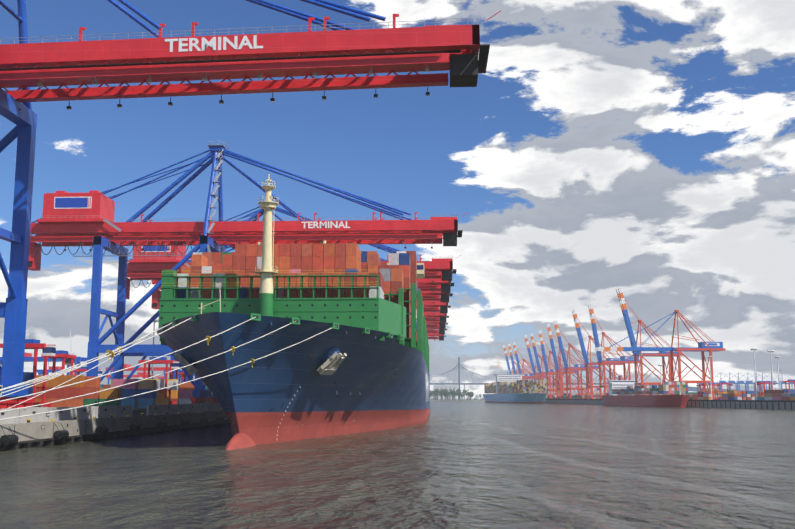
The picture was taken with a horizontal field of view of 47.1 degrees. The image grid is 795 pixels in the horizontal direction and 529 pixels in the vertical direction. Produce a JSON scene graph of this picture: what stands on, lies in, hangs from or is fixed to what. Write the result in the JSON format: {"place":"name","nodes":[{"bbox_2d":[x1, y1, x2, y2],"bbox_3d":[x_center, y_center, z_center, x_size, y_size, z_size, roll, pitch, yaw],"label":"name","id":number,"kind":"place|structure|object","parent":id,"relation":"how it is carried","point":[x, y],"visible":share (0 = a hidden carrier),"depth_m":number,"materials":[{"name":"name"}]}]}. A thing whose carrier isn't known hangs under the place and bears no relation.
{"place":"outdoors","nodes":[
{"label":"outdoors","id":0,"kind":"place"},
{"bbox_2d":[0,403,229,450],"bbox_3d":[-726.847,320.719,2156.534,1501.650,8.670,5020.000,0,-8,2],"label":"quay","id":1,"kind":"structure","parent":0,"point":[80,424],"depth_m":185.78,"materials":[{"name":"concrete"}]},
{"bbox_2d":[52,332,80,365],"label":"wind turbine","id":2,"kind":"object","parent":1,"relation":"on","point":[73,353],"visible":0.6,"depth_m":1897.40,"materials":[{"name":"white metal"}]},
{"bbox_2d":[0,339,189,406],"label":"straddle carriers","id":3,"kind":"object","parent":1,"relation":"on","point":[49,351],"visible":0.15,"depth_m":241.61,"materials":[{"name":"metal"}]},
{"bbox_2d":[0,320,194,384],"bbox_3d":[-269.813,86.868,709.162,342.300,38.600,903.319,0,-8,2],"label":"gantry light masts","id":4,"kind":"object","parent":1,"relation":"on","point":[28,357],"visible":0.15,"depth_m":715.90,"materials":[{"name":"metal"}]},
{"bbox_2d":[0,372,211,408],"bbox_3d":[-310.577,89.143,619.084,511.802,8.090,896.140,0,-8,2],"label":"shipping containers","id":5,"kind":"object","parent":1,"relation":"on","point":[182,394],"visible":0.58,"depth_m":224.07,"materials":[{"name":"orange metal"}]},
{"bbox_2d":[28,140,466,403],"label":"gantry crane","id":6,"kind":"object","parent":1,"relation":"on","point":[66,219],"visible":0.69,"depth_m":305.03,"materials":[{"name":"metal"}]},
{"bbox_2d":[301,221,349,227],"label":"sign lettering","id":7,"kind":"object","parent":6,"relation":"attached to","point":[322,224],"visible":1,"depth_m":302.41},
{"bbox_2d":[0,0,500,408],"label":"gantry crane","id":8,"kind":"object","parent":1,"relation":"on","point":[340,49],"visible":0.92,"depth_m":151.52,"materials":[{"name":"metal"}]},
{"bbox_2d":[165,35,262,51],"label":"sign lettering","id":9,"kind":"object","parent":8,"relation":"attached to","point":[211,43],"visible":1,"depth_m":150.28},
{"bbox_2d":[126,206,460,381],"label":"gantry crane","id":10,"kind":"object","parent":1,"relation":"on","point":[140,268],"visible":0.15,"depth_m":396.76,"materials":[{"name":"metal"}]},
{"bbox_2d":[151,219,456,308],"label":"gantry crane","id":11,"kind":"object","parent":1,"relation":"on","point":[435,285],"visible":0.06,"depth_m":442.06,"materials":[{"name":"metal"}]},
{"bbox_2d":[427,333,445,340],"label":"gantry crane","id":12,"kind":"object","parent":1,"relation":"on","point":[441,337],"visible":0.04,"depth_m":811.30,"materials":[{"name":"metal"}]},
{"bbox_2d":[426,328,446,334],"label":"gantry crane","id":13,"kind":"object","parent":1,"relation":"on","point":[432,330],"depth_m":731.69,"materials":[{"name":"metal"}]},
{"bbox_2d":[424,308,449,322],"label":"gantry crane","id":14,"kind":"object","parent":1,"relation":"on","point":[431,316],"visible":0.02,"depth_m":615.38,"materials":[{"name":"metal"}]},
{"bbox_2d":[422,295,453,313],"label":"gantry crane","id":15,"kind":"object","parent":1,"relation":"on","point":[437,306],"visible":0.06,"depth_m":546.41,"materials":[{"name":"metal"}]},
{"bbox_2d":[421,282,455,302],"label":"gantry crane","id":16,"kind":"object","parent":1,"relation":"on","point":[429,296],"visible":0.02,"depth_m":484.57,"materials":[{"name":"metal"}]},
{"bbox_2d":[426,314,450,329],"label":"gantry crane","id":17,"kind":"object","parent":1,"relation":"on","point":[433,324],"depth_m":674.27,"materials":[{"name":"metal"}]},
{"bbox_2d":[0,401,794,528],"bbox_3d":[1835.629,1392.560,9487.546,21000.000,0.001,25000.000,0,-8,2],"label":"water surface","id":18,"kind":"object","parent":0,"point":[467,465],"depth_m":99.16,"materials":[{"name":"grey liquid"}]},
{"bbox_2d":[157,174,429,449],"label":"container ship","id":19,"kind":"object","parent":18,"relation":"on","point":[349,373],"visible":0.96,"depth_m":183.71,"materials":[{"name":"blue metal"}]},
{"bbox_2d":[0,317,335,419],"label":"mooring lines","id":20,"kind":"object","parent":19,"relation":"attached to","point":[111,354],"visible":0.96,"depth_m":133.78,"materials":[{"name":"fabric"}]},
{"bbox_2d":[160,243,428,371],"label":"shipping containers","id":21,"kind":"object","parent":19,"relation":"on","point":[398,283],"visible":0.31,"depth_m":205.34,"materials":[{"name":"orange metal"}]},
{"bbox_2d":[426,373,428,400],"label":"hull letters","id":22,"kind":"object","parent":19,"relation":"attached to","point":[427,385],"visible":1,"depth_m":357.68,"materials":[{"name":"white paint"}]},
{"bbox_2d":[483,369,546,402],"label":"container ship","id":23,"kind":"object","parent":18,"relation":"on","point":[510,388],"visible":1,"depth_m":1386.97,"materials":[{"name":"blue metal"}]},
{"bbox_2d":[602,375,689,406],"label":"cargo ship","id":24,"kind":"object","parent":18,"relation":"on","point":[622,392],"visible":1,"depth_m":849.16,"materials":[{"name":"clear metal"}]},
{"bbox_2d":[0,0,794,397],"label":"sky","id":25,"kind":"structure","parent":0,"point":[644,148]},
{"bbox_2d":[430,398,484,400],"bbox_3d":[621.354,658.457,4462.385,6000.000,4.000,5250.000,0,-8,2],"label":"shore ground","id":26,"kind":"structure","parent":0,"point":[474,399],"depth_m":2508.45,"materials":[{"name":"grey concrete"}]},
{"bbox_2d":[430,358,499,398],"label":"distant buildings","id":27,"kind":"structure","parent":26,"relation":"on","point":[450,387],"depth_m":2773.60,"materials":[{"name":"concrete"}]},
{"bbox_2d":[430,388,728,399],"bbox_3d":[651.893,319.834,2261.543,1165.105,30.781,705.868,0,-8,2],"label":"shore trees","id":28,"kind":"object","parent":26,"relation":"on","point":[446,393],"visible":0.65,"depth_m":2550.59,"materials":[{"name":"green plant"}]},
{"bbox_2d":[430,357,744,393],"bbox_3d":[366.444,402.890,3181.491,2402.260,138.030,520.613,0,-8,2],"label":"koehlbrand bridge","id":29,"kind":"structure","parent":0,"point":[693,389],"depth_m":2942.78,"materials":[{"name":"metal"}]},
{"bbox_2d":[544,399,794,409],"bbox_3d":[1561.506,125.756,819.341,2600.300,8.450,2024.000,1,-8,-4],"label":"quay wall","id":30,"kind":"structure","parent":0,"point":[769,404],"depth_m":729.65,"materials":[{"name":"concrete"}]},
{"bbox_2d":[503,287,724,399],"bbox_3d":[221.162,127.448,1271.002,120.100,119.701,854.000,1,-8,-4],"label":"gantry cranes","id":31,"kind":"object","parent":30,"relation":"on","point":[670,353],"visible":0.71,"depth_m":1108.34},
{"bbox_2d":[552,348,781,399],"bbox_3d":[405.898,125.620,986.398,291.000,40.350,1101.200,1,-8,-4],"label":"light poles","id":32,"kind":"object","parent":30,"relation":"on","point":[770,351],"visible":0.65,"depth_m":797.23,"materials":[{"name":"metal"}]},
{"bbox_2d":[545,380,794,399],"bbox_3d":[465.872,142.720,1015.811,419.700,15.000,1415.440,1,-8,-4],"label":"shipping containers","id":33,"kind":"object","parent":30,"relation":"on","point":[783,394],"visible":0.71,"depth_m":791.13,"materials":[{"name":"metal"}]},
{"bbox_2d":[698,373,793,391],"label":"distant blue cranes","id":34,"kind":"object","parent":30,"relation":"on","point":[738,383],"visible":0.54,"depth_m":2566.49}
]}

